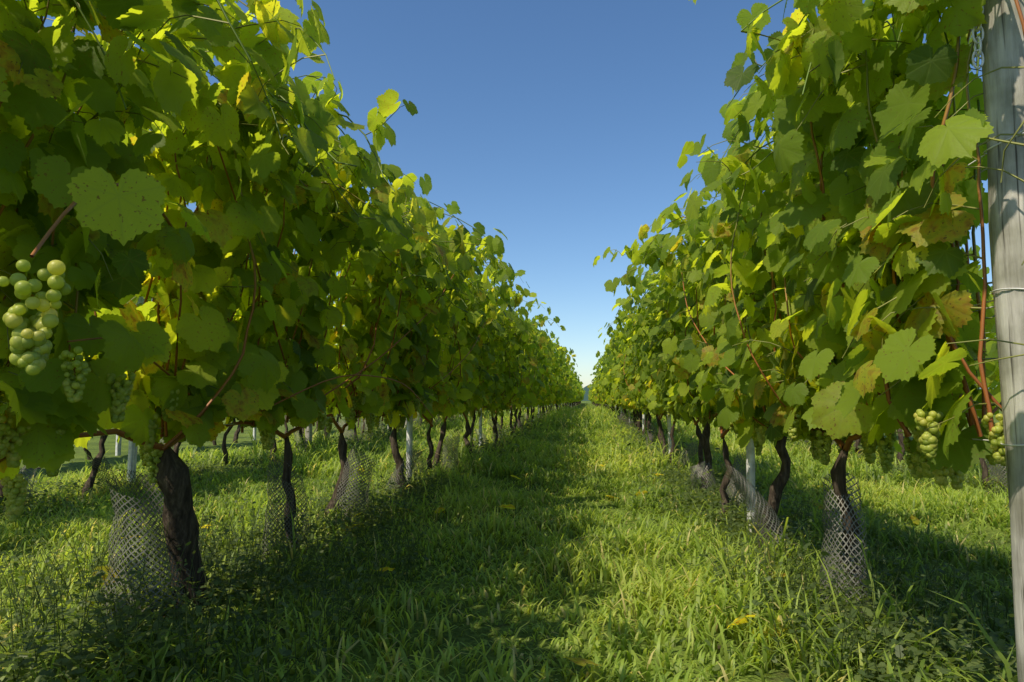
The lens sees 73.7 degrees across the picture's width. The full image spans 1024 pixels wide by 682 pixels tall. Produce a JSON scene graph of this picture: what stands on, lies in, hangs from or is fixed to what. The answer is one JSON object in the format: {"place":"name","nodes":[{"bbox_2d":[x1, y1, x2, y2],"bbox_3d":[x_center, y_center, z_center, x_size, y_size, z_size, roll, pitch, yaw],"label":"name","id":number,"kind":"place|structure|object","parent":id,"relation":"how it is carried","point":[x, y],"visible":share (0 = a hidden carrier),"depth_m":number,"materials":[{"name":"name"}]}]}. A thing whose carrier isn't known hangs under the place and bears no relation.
{"place":"outdoors","nodes":[
{"label":"outdoors","id":0,"kind":"place"},
{"bbox_2d":[0,245,1000,511],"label":"vine","id":1,"kind":"object","parent":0,"point":[90,481],"depth_m":5.99,"materials":[{"name":"plant"}]},
{"bbox_2d":[0,401,1017,681],"bbox_3d":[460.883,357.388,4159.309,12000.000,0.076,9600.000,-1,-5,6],"label":"ground","id":2,"kind":"structure","parent":0,"point":[458,635],"depth_m":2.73,"materials":[{"name":"green plant"}]},
{"bbox_2d":[305,424,311,445],"bbox_3d":[-2.981,0.756,10.062,0.110,2.056,0.095,-1,-5,6],"label":"trellis post","id":3,"kind":"object","parent":2,"relation":"on","point":[309,429],"visible":0.14,"depth_m":9.97,"materials":[{"name":"grey wood"}]},
{"bbox_2d":[115,296,755,531],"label":"trellis posts","id":4,"kind":"object","parent":2,"relation":"on","point":[750,460],"visible":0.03,"depth_m":6.03,"materials":[{"name":"wood"}]},
{"bbox_2d":[88,447,919,665],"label":"fallen leaves","id":5,"kind":"object","parent":2,"relation":"on","point":[580,661],"visible":0.38,"depth_m":2.88,"materials":[{"name":"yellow plant"}]},
{"bbox_2d":[4,408,1006,637],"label":"mesh trunk guards","id":6,"kind":"object","parent":2,"relation":"on","point":[732,478],"visible":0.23,"depth_m":2.73,"materials":[{"name":"grey"}]},
{"bbox_2d":[0,454,1015,681],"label":"weeds","id":7,"kind":"object","parent":2,"relation":"on","point":[1006,629],"visible":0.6,"depth_m":2.38,"materials":[{"name":"green plant"}]},
{"bbox_2d":[0,434,1017,681],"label":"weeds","id":8,"kind":"object","parent":2,"relation":"on","point":[242,580],"visible":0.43,"depth_m":2.33,"materials":[{"name":"green plant"}]},
{"bbox_2d":[0,0,1023,609],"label":"vine","id":9,"kind":"object","parent":2,"relation":"on","point":[910,352],"depth_m":2.26,"materials":[{"name":"green plant"}]},
{"bbox_2d":[31,103,319,418],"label":"vine leaves","id":10,"kind":"object","parent":9,"relation":"attached to","point":[126,210],"visible":0.66,"depth_m":1.80,"materials":[{"name":"green plant"}]},
{"bbox_2d":[0,406,890,462],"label":"vine cordons","id":11,"kind":"object","parent":9,"relation":"on","point":[846,445],"visible":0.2,"depth_m":2.85,"materials":[{"name":"wood"}]},
{"bbox_2d":[30,146,733,420],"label":"vine canes","id":12,"kind":"object","parent":11,"relation":"on","point":[53,227],"visible":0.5,"depth_m":3.17,"materials":[{"name":"brown wood"}]},
{"bbox_2d":[0,259,70,374],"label":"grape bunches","id":13,"kind":"object","parent":12,"relation":"attached to","point":[36,335],"visible":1,"depth_m":1.05,"materials":[{"name":"green food"}]},
{"bbox_2d":[59,346,933,477],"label":"grape bunches","id":14,"kind":"object","parent":9,"relation":"hanging from","point":[73,389],"visible":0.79,"depth_m":1.88,"materials":[{"name":"green food"}]},
{"bbox_2d":[0,353,1005,522],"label":"grape bunches","id":15,"kind":"object","parent":9,"relation":"hanging from","point":[14,490],"visible":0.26,"depth_m":2.06,"materials":[{"name":"green food"}]},
{"bbox_2d":[0,0,1023,430],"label":"vine laterals","id":16,"kind":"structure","parent":9,"relation":"attached to","point":[1002,170],"depth_m":1.94,"materials":[{"name":"green plant"}]},
{"bbox_2d":[89,34,1023,440],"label":"trellis wires","id":17,"kind":"object","parent":2,"relation":"on","point":[839,246],"depth_m":1.78,"materials":[{"name":"grey metal"}]},
{"bbox_2d":[413,402,719,433],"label":"grass","id":18,"kind":"structure","parent":2,"relation":"on","point":[573,417],"depth_m":18.55,"materials":[{"name":"green plant"}]},
{"bbox_2d":[509,315,641,432],"bbox_3d":[2.482,1.721,25.043,4.151,2.603,26.762,-1,-5,6],"label":"vine","id":19,"kind":"object","parent":2,"relation":"on","point":[606,390],"depth_m":18.15,"materials":[{"name":"green plant"}]},
{"bbox_2d":[511,320,618,406],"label":"vine shoots","id":20,"kind":"object","parent":19,"relation":"attached to","point":[559,379],"visible":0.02,"depth_m":18.42,"materials":[{"name":"plant"}]},
{"bbox_2d":[510,400,636,413],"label":"grape bunches","id":21,"kind":"object","parent":19,"relation":"hanging from","point":[635,410],"visible":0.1,"depth_m":17.12,"materials":[{"name":"green food"}]},
{"bbox_2d":[258,407,905,458],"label":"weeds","id":22,"kind":"object","parent":2,"relation":"on","point":[526,434],"visible":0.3,"depth_m":11.28,"materials":[{"name":"green plant"}]},
{"bbox_2d":[558,372,605,408],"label":"vine","id":23,"kind":"object","parent":2,"relation":"on","point":[577,392],"depth_m":53.92,"materials":[{"name":"green plant"}]},
{"bbox_2d":[582,384,988,400],"bbox_3d":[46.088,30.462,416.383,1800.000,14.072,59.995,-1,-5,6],"label":"distant treeline","id":24,"kind":"object","parent":2,"relation":"on","point":[586,389],"depth_m":416.10,"materials":[{"name":"teal plant"}]},
{"bbox_2d":[980,0,1023,681],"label":"wooden post","id":25,"kind":"object","parent":2,"relation":"in","point":[1003,46],"visible":0.92,"depth_m":1.52,"materials":[{"name":"grey wood"}]},
{"bbox_2d":[972,6,983,68],"bbox_3d":[1.078,-0.768,1.580,0.039,0.288,0.028,-1,-5,6],"label":"chain","id":26,"kind":"object","parent":25,"relation":"attached to","point":[979,50],"visible":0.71,"depth_m":1.57,"materials":[{"name":"grey metal"}]},
{"bbox_2d":[983,132,1023,445],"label":"trellis post ties","id":27,"kind":"object","parent":25,"relation":"attached to","point":[984,153],"visible":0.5,"depth_m":1.51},
{"bbox_2d":[37,0,991,387],"label":"sky","id":28,"kind":"structure","parent":0,"point":[562,128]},
{"bbox_2d":[85,419,1006,484],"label":"grass","id":29,"kind":"structure","parent":0,"point":[552,449],"depth_m":8.47,"materials":[{"name":"green plant"}]}
]}

